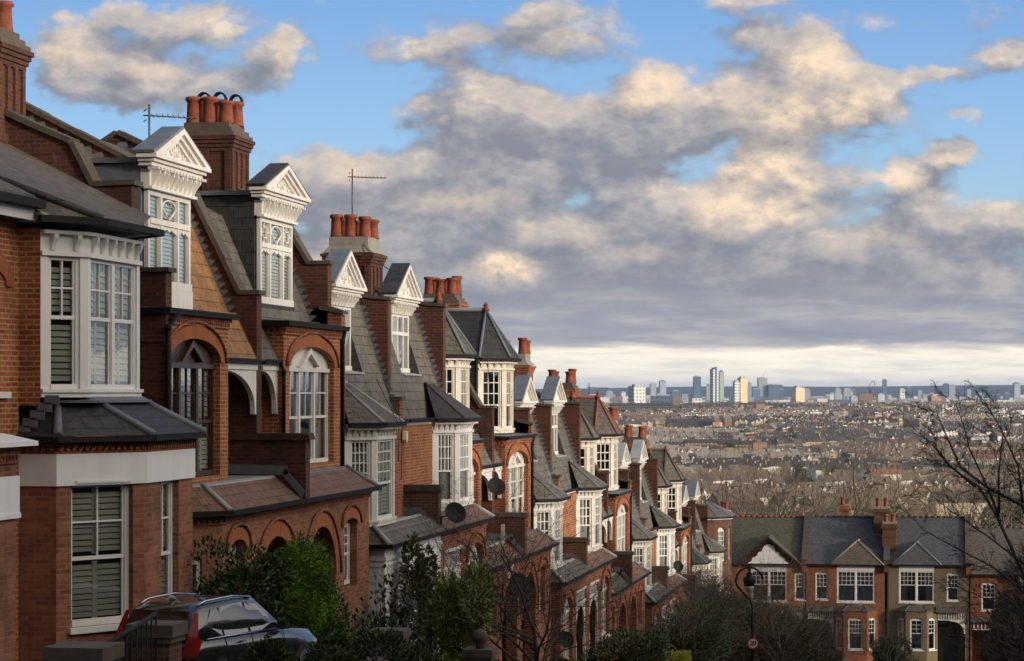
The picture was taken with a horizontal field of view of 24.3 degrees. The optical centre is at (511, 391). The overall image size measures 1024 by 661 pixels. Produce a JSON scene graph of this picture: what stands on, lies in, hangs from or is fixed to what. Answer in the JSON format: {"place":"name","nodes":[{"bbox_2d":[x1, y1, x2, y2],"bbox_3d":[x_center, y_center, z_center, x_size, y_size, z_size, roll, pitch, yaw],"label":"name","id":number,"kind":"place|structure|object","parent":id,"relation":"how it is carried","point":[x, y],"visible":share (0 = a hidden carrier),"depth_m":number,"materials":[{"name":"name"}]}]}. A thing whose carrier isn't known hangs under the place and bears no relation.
{"place":"outdoors","nodes":[
{"label":"outdoors","id":0,"kind":"place"},
{"bbox_2d":[7,0,1023,388],"label":"sky","id":1,"kind":"structure","parent":0,"point":[804,193],"materials":[{"name":"blue"}]},
{"bbox_2d":[535,385,1023,660],"bbox_3d":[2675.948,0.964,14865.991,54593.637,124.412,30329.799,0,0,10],"label":"ground","id":2,"kind":"structure","parent":0,"point":[891,390],"depth_m":15829.57,"materials":[{"name":"grey"}]},
{"bbox_2d":[0,179,45,660],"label":"terraced house","id":3,"kind":"structure","parent":2,"relation":"on","point":[16,202],"depth_m":33.59,"materials":[{"name":"orange brick"}]},
{"bbox_2d":[0,0,206,660],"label":"terraced house","id":4,"kind":"structure","parent":2,"relation":"on","point":[107,469],"depth_m":35.20,"materials":[{"name":"red brick"}]},
{"bbox_2d":[40,229,146,396],"bbox_3d":[-6.346,-1.130,36.013,0.890,2.420,3.824,0,0,10],"label":"bay window","id":5,"kind":"structure","parent":4,"relation":"in","point":[90,281],"depth_m":34.86,"materials":[{"name":"white paint"}]},
{"bbox_2d":[26,101,315,603],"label":"terraced house","id":6,"kind":"structure","parent":2,"relation":"on","point":[251,482],"depth_m":43.83,"materials":[{"name":"brick"}]},
{"bbox_2d":[100,92,382,638],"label":"terraced house","id":7,"kind":"structure","parent":2,"relation":"on","point":[305,329],"depth_m":50.93,"materials":[{"name":"brick"}]},
{"bbox_2d":[325,249,450,651],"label":"terraced house","id":8,"kind":"structure","parent":2,"relation":"on","point":[370,419],"depth_m":55.72,"materials":[{"name":"brick"}]},
{"bbox_2d":[325,249,366,370],"bbox_3d":[-4.339,-1.940,56.037,1.170,2.860,3.100,0,0,10],"label":"dormer window","id":9,"kind":"structure","parent":8,"relation":"in","point":[348,284],"depth_m":56.08,"materials":[{"name":"white paint"}]},
{"bbox_2d":[345,424,396,526],"bbox_3d":[-3.175,1.880,54.313,0.806,2.300,3.027,0,0,10],"label":"bay window","id":10,"kind":"structure","parent":8,"relation":"in","point":[362,453],"depth_m":53.46,"materials":[{"name":"white paint"}]},
{"bbox_2d":[397,531,442,639],"bbox_3d":[-2.083,4.532,54.005,1.013,2.734,2.016,0,0,10],"label":"climbing ivy","id":11,"kind":"object","parent":8,"relation":"attached to","point":[407,560],"visible":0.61,"depth_m":53.73,"materials":[{"name":"green plant"}]},
{"bbox_2d":[320,214,496,647],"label":"terraced house","id":12,"kind":"structure","parent":2,"relation":"on","point":[434,413],"depth_m":62.66,"materials":[{"name":"brick"}]},
{"bbox_2d":[378,263,422,372],"bbox_3d":[-3.218,-1.940,62.237,1.170,2.860,3.100,0,0,10],"label":"dormer window","id":13,"kind":"structure","parent":12,"relation":"in","point":[400,283],"depth_m":62.00,"materials":[{"name":"white paint"}]},
{"bbox_2d":[440,502,465,523],"bbox_3d":[-1.477,3.116,58.735,0.626,0.769,0.458,0,0,10],"label":"satellite dish","id":14,"kind":"object","parent":12,"relation":"on","point":[451,513],"visible":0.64,"depth_m":58.83,"materials":[{"name":"grey metal"}]},
{"bbox_2d":[432,421,474,507],"bbox_3d":[-1.523,1.880,63.444,0.806,2.300,3.027,0,0,10],"label":"bay window","id":15,"kind":"structure","parent":12,"relation":"in","point":[442,434],"depth_m":62.46,"materials":[{"name":"white paint"}]},
{"bbox_2d":[423,292,529,660],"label":"terraced house","id":16,"kind":"structure","parent":2,"relation":"on","point":[461,353],"depth_m":68.72,"materials":[{"name":"brick"}]},
{"bbox_2d":[486,477,505,499],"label":"satellite dish","id":17,"kind":"object","parent":16,"relation":"attached to","point":[495,484],"visible":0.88,"depth_m":69.11,"materials":[{"name":"grey metal"}]},
{"bbox_2d":[423,276,559,660],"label":"terraced house","id":18,"kind":"structure","parent":2,"relation":"on","point":[501,361],"depth_m":74.56,"materials":[{"name":"brick"}]},
{"bbox_2d":[513,375,594,660],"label":"terraced house","id":19,"kind":"structure","parent":2,"relation":"on","point":[524,393],"depth_m":80.35,"materials":[{"name":"brick"}]},
{"bbox_2d":[513,375,538,413],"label":"dormer window","id":20,"kind":"structure","parent":19,"relation":"in","point":[524,393],"depth_m":79.98,"materials":[{"name":"white paint"}]},
{"bbox_2d":[534,500,563,569],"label":"bay window","id":21,"kind":"structure","parent":19,"relation":"in","point":[553,511],"depth_m":77.79,"materials":[{"name":"white paint"}]},
{"bbox_2d":[508,337,618,660],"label":"terraced house","id":22,"kind":"structure","parent":2,"relation":"on","point":[566,423],"depth_m":86.95,"materials":[{"name":"brick"}]},
{"bbox_2d":[540,376,566,453],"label":"dormer window","id":23,"kind":"structure","parent":22,"relation":"in","point":[553,392],"depth_m":86.46,"materials":[{"name":"white paint"}]},
{"bbox_2d":[576,490,602,550],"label":"bay window","id":24,"kind":"structure","parent":22,"relation":"in","point":[584,520],"depth_m":86.86,"materials":[{"name":"white paint"}]},
{"bbox_2d":[435,512,727,660],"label":"bare tree","id":25,"kind":"object","parent":2,"relation":"on","point":[547,645],"visible":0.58,"depth_m":57.36,"materials":[{"name":"brown plant"}]},
{"bbox_2d":[548,369,651,659],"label":"terraced house","id":26,"kind":"structure","parent":2,"relation":"on","point":[606,427],"depth_m":98.92,"materials":[{"name":"brick"}]},
{"bbox_2d":[566,391,634,658],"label":"terraced house","id":27,"kind":"structure","parent":2,"relation":"on","point":[590,436],"depth_m":93.86,"materials":[{"name":"brick"}]},
{"bbox_2d":[628,384,645,402],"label":"tower block","id":28,"kind":"structure","parent":2,"relation":"on","point":[636,393],"depth_m":4293.29,"materials":[{"name":"concrete"}]},
{"bbox_2d":[610,402,671,410],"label":"apartment block","id":29,"kind":"structure","parent":2,"relation":"on","point":[634,405],"depth_m":3693.18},
{"bbox_2d":[618,442,672,636],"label":"terraced house","id":30,"kind":"structure","parent":2,"relation":"on","point":[643,537],"depth_m":103.82,"materials":[{"name":"brick"}]},
{"bbox_2d":[618,442,630,468],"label":"dormer window","id":31,"kind":"structure","parent":30,"relation":"in","point":[624,460],"depth_m":104.44,"materials":[{"name":"white paint"}]},
{"bbox_2d":[632,539,652,591],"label":"bay window","id":32,"kind":"structure","parent":30,"relation":"in","point":[644,551],"depth_m":102.17,"materials":[{"name":"white paint"}]},
{"bbox_2d":[608,407,686,660],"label":"terraced house","id":33,"kind":"structure","parent":2,"relation":"on","point":[662,525],"depth_m":111.43,"materials":[{"name":"brick"}]},
{"bbox_2d":[630,440,647,499],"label":"dormer window","id":34,"kind":"structure","parent":33,"relation":"in","point":[638,453],"depth_m":110.53,"materials":[{"name":"white paint"}]},
{"bbox_2d":[657,529,675,575],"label":"bay window","id":35,"kind":"structure","parent":33,"relation":"in","point":[665,541],"depth_m":111.26,"materials":[{"name":"white paint"}]},
{"bbox_2d":[621,425,701,598],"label":"terraced house","id":36,"kind":"structure","parent":2,"relation":"on","point":[671,470],"depth_m":123.64,"materials":[{"name":"brick"}]},
{"bbox_2d":[647,449,697,614],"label":"terraced house","id":37,"kind":"structure","parent":2,"relation":"on","point":[664,484],"depth_m":115.98,"materials":[{"name":"brick"}]},
{"bbox_2d":[665,419,712,427],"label":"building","id":38,"kind":"structure","parent":2,"relation":"on","point":[683,423],"depth_m":2694.81,"materials":[{"name":"grey"}]},
{"bbox_2d":[682,484,714,585],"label":"terraced house","id":39,"kind":"structure","parent":2,"relation":"on","point":[687,501],"depth_m":129.47,"materials":[{"name":"brick"}]},
{"bbox_2d":[687,480,726,593],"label":"terraced house","id":40,"kind":"structure","parent":2,"relation":"on","point":[693,489],"depth_m":135.77,"materials":[{"name":"brick"}]},
{"bbox_2d":[687,480,700,502],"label":"dormer window","id":41,"kind":"structure","parent":40,"relation":"in","point":[693,489],"depth_m":134.76,"materials":[{"name":"white paint"}]},
{"bbox_2d":[708,554,722,590],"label":"bay window","id":42,"kind":"structure","parent":40,"relation":"in","point":[718,559],"depth_m":135.66,"materials":[{"name":"white paint"}]},
{"bbox_2d":[683,439,736,449],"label":"apartment block","id":43,"kind":"structure","parent":2,"relation":"on","point":[693,442],"depth_m":2073.67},
{"bbox_2d":[710,367,718,402],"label":"tower block","id":44,"kind":"structure","parent":2,"relation":"on","point":[714,384],"depth_m":5194.56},
{"bbox_2d":[683,564,749,660],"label":"thicket","id":45,"kind":"object","parent":2,"relation":"on","point":[735,626],"visible":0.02,"depth_m":122.02,"materials":[{"name":"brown plant"}]},
{"bbox_2d":[702,498,736,590],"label":"terraced house","id":46,"kind":"structure","parent":2,"relation":"on","point":[716,513],"depth_m":138.96,"materials":[{"name":"brick"}]},
{"bbox_2d":[716,588,760,660],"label":"evergreen tree","id":47,"kind":"object","parent":2,"relation":"on","point":[745,647],"visible":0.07,"depth_m":127.24,"materials":[{"name":"green plant"}]},
{"bbox_2d":[737,376,747,402],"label":"tower block","id":48,"kind":"structure","parent":2,"relation":"on","point":[743,388],"depth_m":5018.01,"materials":[{"name":"beige concrete"}]},
{"bbox_2d":[717,440,768,449],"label":"apartment block","id":49,"kind":"structure","parent":2,"relation":"on","point":[736,443],"depth_m":2054.94,"materials":[{"name":"concrete"}]},
{"bbox_2d":[696,403,820,514],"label":"valley tree","id":50,"kind":"object","parent":2,"relation":"on","point":[758,483],"visible":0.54,"depth_m":418.62,"materials":[{"name":"brown plant"}]},
{"bbox_2d":[722,589,806,660],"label":"thicket","id":51,"kind":"object","parent":2,"relation":"on","point":[764,656],"visible":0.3,"depth_m":129.49,"materials":[{"name":"brown plant"}]},
{"bbox_2d":[692,440,840,515],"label":"valley tree","id":52,"kind":"object","parent":2,"relation":"on","point":[748,492],"visible":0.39,"depth_m":333.64,"materials":[{"name":"brown plant"}]},
{"bbox_2d":[682,431,858,515],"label":"valley tree","id":53,"kind":"object","parent":2,"relation":"on","point":[741,484],"visible":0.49,"depth_m":375.79,"materials":[{"name":"brown plant"}]},
{"bbox_2d":[767,384,782,399],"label":"tower block","id":54,"kind":"structure","parent":2,"relation":"on","point":[772,391],"depth_m":8974.95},
{"bbox_2d":[646,391,925,515],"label":"valley tree","id":55,"kind":"object","parent":2,"relation":"on","point":[726,492],"visible":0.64,"depth_m":265.29,"materials":[{"name":"brown plant"}]},
{"bbox_2d":[731,497,850,620],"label":"terraced house","id":56,"kind":"structure","parent":2,"relation":"on","point":[789,533],"depth_m":174.35,"materials":[{"name":"orange brick"}]},
{"bbox_2d":[768,607,824,660],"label":"evergreen tree","id":57,"kind":"object","parent":2,"relation":"on","point":[807,637],"visible":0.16,"depth_m":136.96,"materials":[{"name":"green plant"}]},
{"bbox_2d":[791,386,804,402],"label":"tower block","id":58,"kind":"structure","parent":2,"relation":"on","point":[798,393],"depth_m":4793.68,"materials":[{"name":"beige concrete"}]},
{"bbox_2d":[725,402,881,515],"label":"valley tree","id":59,"kind":"object","parent":2,"relation":"on","point":[830,487],"visible":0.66,"depth_m":280.88,"materials":[{"name":"brown plant"}]},
{"bbox_2d":[589,394,1023,405],"bbox_3d":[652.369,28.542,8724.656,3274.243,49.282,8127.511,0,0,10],"label":"distant town","id":60,"kind":"object","parent":2,"relation":"on","point":[667,398],"visible":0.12,"depth_m":6965.53},
{"bbox_2d":[603,401,1023,492],"bbox_3d":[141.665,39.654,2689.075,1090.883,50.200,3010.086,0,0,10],"label":"distant houses","id":61,"kind":"structure","parent":2,"relation":"on","point":[632,417],"depth_m":2393.28,"materials":[{"name":"brick"}]},
{"bbox_2d":[608,399,1022,483],"bbox_3d":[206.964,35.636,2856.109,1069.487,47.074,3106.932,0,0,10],"label":"woodland","id":62,"kind":"object","parent":2,"relation":"on","point":[824,451],"visible":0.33,"depth_m":2475.61,"materials":[{"name":"brown plant"}]},
{"bbox_2d":[787,612,846,660],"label":"thicket","id":63,"kind":"object","parent":2,"relation":"on","point":[827,656],"visible":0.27,"depth_m":138.62,"materials":[{"name":"brown plant"}]},
{"bbox_2d":[697,390,947,515],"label":"valley tree","id":64,"kind":"object","parent":2,"relation":"on","point":[796,488],"visible":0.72,"depth_m":296.04,"materials":[{"name":"brown plant"}]},
{"bbox_2d":[713,408,980,515],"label":"valley tree","id":65,"kind":"object","parent":2,"relation":"on","point":[860,493],"visible":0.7,"depth_m":296.49,"materials":[{"name":"brown plant"}]},
{"bbox_2d":[805,498,898,660],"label":"terraced house","id":66,"kind":"structure","parent":2,"relation":"on","point":[872,540],"depth_m":172.64,"materials":[{"name":"red brick"}]},
{"bbox_2d":[865,464,900,483],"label":"apartment block","id":67,"kind":"structure","parent":2,"relation":"on","point":[883,468],"depth_m":1427.66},
{"bbox_2d":[783,380,995,515],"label":"valley tree","id":68,"kind":"object","parent":2,"relation":"on","point":[867,499],"visible":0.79,"depth_m":339.49,"materials":[{"name":"brown plant"}]},
{"bbox_2d":[816,451,986,523],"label":"valley tree","id":69,"kind":"object","parent":2,"relation":"on","point":[892,498],"visible":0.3,"depth_m":381.76,"materials":[{"name":"brown plant"}]},
{"bbox_2d":[786,377,1023,525],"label":"valley tree","id":70,"kind":"object","parent":2,"relation":"on","point":[1003,517],"visible":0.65,"depth_m":303.84,"materials":[{"name":"brown plant"}]},
{"bbox_2d":[840,446,1001,518],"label":"valley tree","id":71,"kind":"object","parent":2,"relation":"on","point":[932,494],"visible":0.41,"depth_m":418.96,"materials":[{"name":"brown plant"}]},
{"bbox_2d":[888,514,971,660],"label":"terraced house","id":72,"kind":"structure","parent":2,"relation":"on","point":[913,556],"depth_m":171.72,"materials":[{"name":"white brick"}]},
{"bbox_2d":[849,445,1015,525],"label":"valley tree","id":73,"kind":"object","parent":2,"relation":"on","point":[924,497],"visible":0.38,"depth_m":401.76,"materials":[{"name":"brown plant"}]},
{"bbox_2d":[870,410,1023,599],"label":"valley tree","id":74,"kind":"object","parent":2,"relation":"on","point":[977,524],"visible":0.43,"depth_m":326.63,"materials":[{"name":"brown plant"}]},
{"bbox_2d":[927,491,991,522],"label":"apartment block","id":75,"kind":"structure","parent":2,"relation":"on","point":[964,502],"depth_m":755.68,"materials":[{"name":"brick"}]},
{"bbox_2d":[905,519,1023,660],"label":"bare tree","id":76,"kind":"object","parent":2,"relation":"on","point":[967,607],"visible":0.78,"depth_m":66.12,"materials":[{"name":"brown plant"}]},
{"bbox_2d":[909,457,1020,525],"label":"valley tree","id":77,"kind":"object","parent":2,"relation":"on","point":[965,500],"visible":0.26,"depth_m":439.52,"materials":[{"name":"brown plant"}]},
{"bbox_2d":[922,376,1023,526],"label":"valley tree","id":78,"kind":"object","parent":2,"relation":"on","point":[1020,525],"visible":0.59,"depth_m":320.93,"materials":[{"name":"brown plant"}]},
{"bbox_2d":[971,450,998,464],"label":"apartment block","id":79,"kind":"structure","parent":2,"relation":"on","point":[990,456],"depth_m":1746.45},
{"bbox_2d":[960,581,1023,660],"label":"thicket","id":80,"kind":"object","parent":2,"relation":"on","point":[1007,655],"visible":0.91,"depth_m":64.40,"materials":[{"name":"brown plant"}]},
{"bbox_2d":[969,526,1023,660],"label":"terraced house","id":81,"kind":"structure","parent":2,"relation":"on","point":[980,540],"depth_m":171.98,"materials":[{"name":"red brick"}]},
{"bbox_2d":[982,535,1023,651],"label":"thicket","id":82,"kind":"object","parent":2,"relation":"on","point":[1015,591],"visible":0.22,"depth_m":98.03,"materials":[{"name":"brown plant"}]},
{"bbox_2d":[888,379,1023,623],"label":"bare tree","id":83,"kind":"object","parent":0,"point":[983,482],"visible":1,"depth_m":39.15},
{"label":"garden ground","id":84,"kind":"structure","parent":0,"visible":0},
{"bbox_2d":[106,612,157,660],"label":"railing","id":85,"kind":"object","parent":84,"relation":"on","point":[127,631],"visible":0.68,"depth_m":26.90,"materials":[{"name":"black metal"}]},
{"bbox_2d":[125,620,187,660],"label":"gate pier","id":86,"kind":"structure","parent":84,"relation":"on","point":[169,635],"depth_m":27.76,"materials":[{"name":"brown brick"}]},
{"bbox_2d":[114,592,320,660],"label":"parked car","id":87,"kind":"object","parent":84,"relation":"on","point":[224,627],"visible":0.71,"depth_m":33.83,"materials":[{"name":"grey paint"}]},
{"bbox_2d":[185,532,294,623],"bbox_3d":[-4.509,3.431,38.320,1.914,2.455,2.602,0,0,26],"label":"garden bush","id":88,"kind":"object","parent":84,"relation":"on","point":[251,574],"visible":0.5,"depth_m":38.08,"materials":[{"name":"green plant"}]},
{"bbox_2d":[264,525,362,659],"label":"bush","id":89,"kind":"object","parent":84,"relation":"on","point":[310,602],"visible":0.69,"depth_m":40.39,"materials":[{"name":"green plant"}]},
{"bbox_2d":[326,591,383,648],"bbox_3d":[-2.956,4.901,42.159,1.709,2.806,1.634,0,0,-33],"label":"laurel","id":90,"kind":"object","parent":84,"relation":"on","point":[356,623],"visible":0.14,"depth_m":42.10,"materials":[{"name":"green plant"}]},
{"bbox_2d":[348,564,432,658],"bbox_3d":[-2.278,4.824,43.734,1.533,3.359,1.555,0,0,-28],"label":"laurel","id":91,"kind":"object","parent":84,"relation":"on","point":[403,621],"visible":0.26,"depth_m":43.64,"materials":[{"name":"green plant"}]},
{"bbox_2d":[371,627,410,659],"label":"gate pier","id":92,"kind":"structure","parent":84,"relation":"on","point":[405,633],"depth_m":41.45,"materials":[{"name":"grey stone"}]},
{"bbox_2d":[360,637,446,660],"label":"garden bush","id":93,"kind":"object","parent":84,"relation":"on","point":[419,654],"visible":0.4,"depth_m":41.08,"materials":[{"name":"green plant"}]},
{"bbox_2d":[415,559,501,660],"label":"garden bush","id":94,"kind":"object","parent":84,"relation":"on","point":[459,624],"visible":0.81,"depth_m":47.52,"materials":[{"name":"green plant"}]},
{"bbox_2d":[577,625,672,660],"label":"hedge","id":95,"kind":"object","parent":84,"relation":"on","point":[655,652],"visible":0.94,"depth_m":75.94,"materials":[{"name":"green plant"}]},
{"bbox_2d":[665,649,691,660],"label":"hedge","id":96,"kind":"object","parent":84,"relation":"on","point":[686,655],"visible":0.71,"depth_m":80.87,"materials":[{"name":"green plant"}]},
{"bbox_2d":[632,596,735,660],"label":"hedge","id":97,"kind":"object","parent":84,"relation":"on","point":[697,642],"visible":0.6,"depth_m":92.73,"materials":[{"name":"green plant"}]},
{"bbox_2d":[609,539,774,656],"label":"bare tree","id":98,"kind":"object","parent":84,"relation":"on","point":[689,626],"visible":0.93,"depth_m":84.80,"materials":[{"name":"brown plant"}]},
{"bbox_2d":[647,507,810,640],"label":"bare tree","id":99,"kind":"object","parent":84,"relation":"on","point":[697,592],"visible":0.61,"depth_m":102.61,"materials":[{"name":"brown plant"}]},
{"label":"pavement","id":100,"kind":"structure","parent":0,"visible":0},
{"bbox_2d":[42,641,124,660],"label":"gate pier","id":101,"kind":"structure","parent":100,"relation":"on","point":[85,651],"depth_m":23.79,"materials":[{"name":"grey stone"}]},
{"bbox_2d":[238,636,321,660],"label":"garden bush","id":102,"kind":"object","parent":100,"relation":"on","point":[276,650],"visible":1,"depth_m":29.62,"materials":[{"name":"green plant"}]},
{"bbox_2d":[301,627,414,660],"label":"garden bush","id":103,"kind":"object","parent":100,"relation":"on","point":[350,653],"visible":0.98,"depth_m":33.46,"materials":[{"name":"green plant"}]},
{"bbox_2d":[462,629,497,660],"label":"gate pier","id":104,"kind":"structure","parent":100,"relation":"on","point":[479,651],"depth_m":44.81,"materials":[{"name":"grey stone"}]},
{"bbox_2d":[336,387,679,660],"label":"bare tree","id":105,"kind":"object","parent":100,"relation":"on","point":[516,631],"visible":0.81,"depth_m":51.71,"materials":[{"name":"brown plant"}]},
{"bbox_2d":[735,566,763,660],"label":"street lamp","id":106,"kind":"object","parent":100,"relation":"on","point":[749,578],"visible":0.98,"depth_m":99.95,"materials":[{"name":"black metal"}]},
{"bbox_2d":[691,534,895,660],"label":"bare tree","id":107,"kind":"object","parent":100,"relation":"on","point":[772,625],"visible":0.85,"depth_m":117.35,"materials":[{"name":"brown plant"}]},
{"bbox_2d":[719,545,908,660],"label":"bare tree","id":108,"kind":"object","parent":100,"relation":"on","point":[814,636],"visible":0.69,"depth_m":129.80,"materials":[{"name":"brown plant"}]},
{"bbox_2d":[777,592,875,660],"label":"bare tree","id":109,"kind":"object","parent":100,"relation":"on","point":[833,637],"visible":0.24,"depth_m":149.22,"materials":[{"name":"brown plant"}]},
{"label":"road","id":110,"kind":"structure","parent":0,"visible":0},
{"bbox_2d":[870,634,912,660],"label":"garden bush","id":111,"kind":"object","parent":110,"relation":"on","point":[877,658],"visible":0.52,"depth_m":157.86,"materials":[{"name":"green plant"}]},
{"bbox_2d":[828,592,970,660],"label":"bare tree","id":112,"kind":"object","parent":110,"relation":"on","point":[888,658],"visible":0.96,"depth_m":139.93,"materials":[{"name":"brown plant"}]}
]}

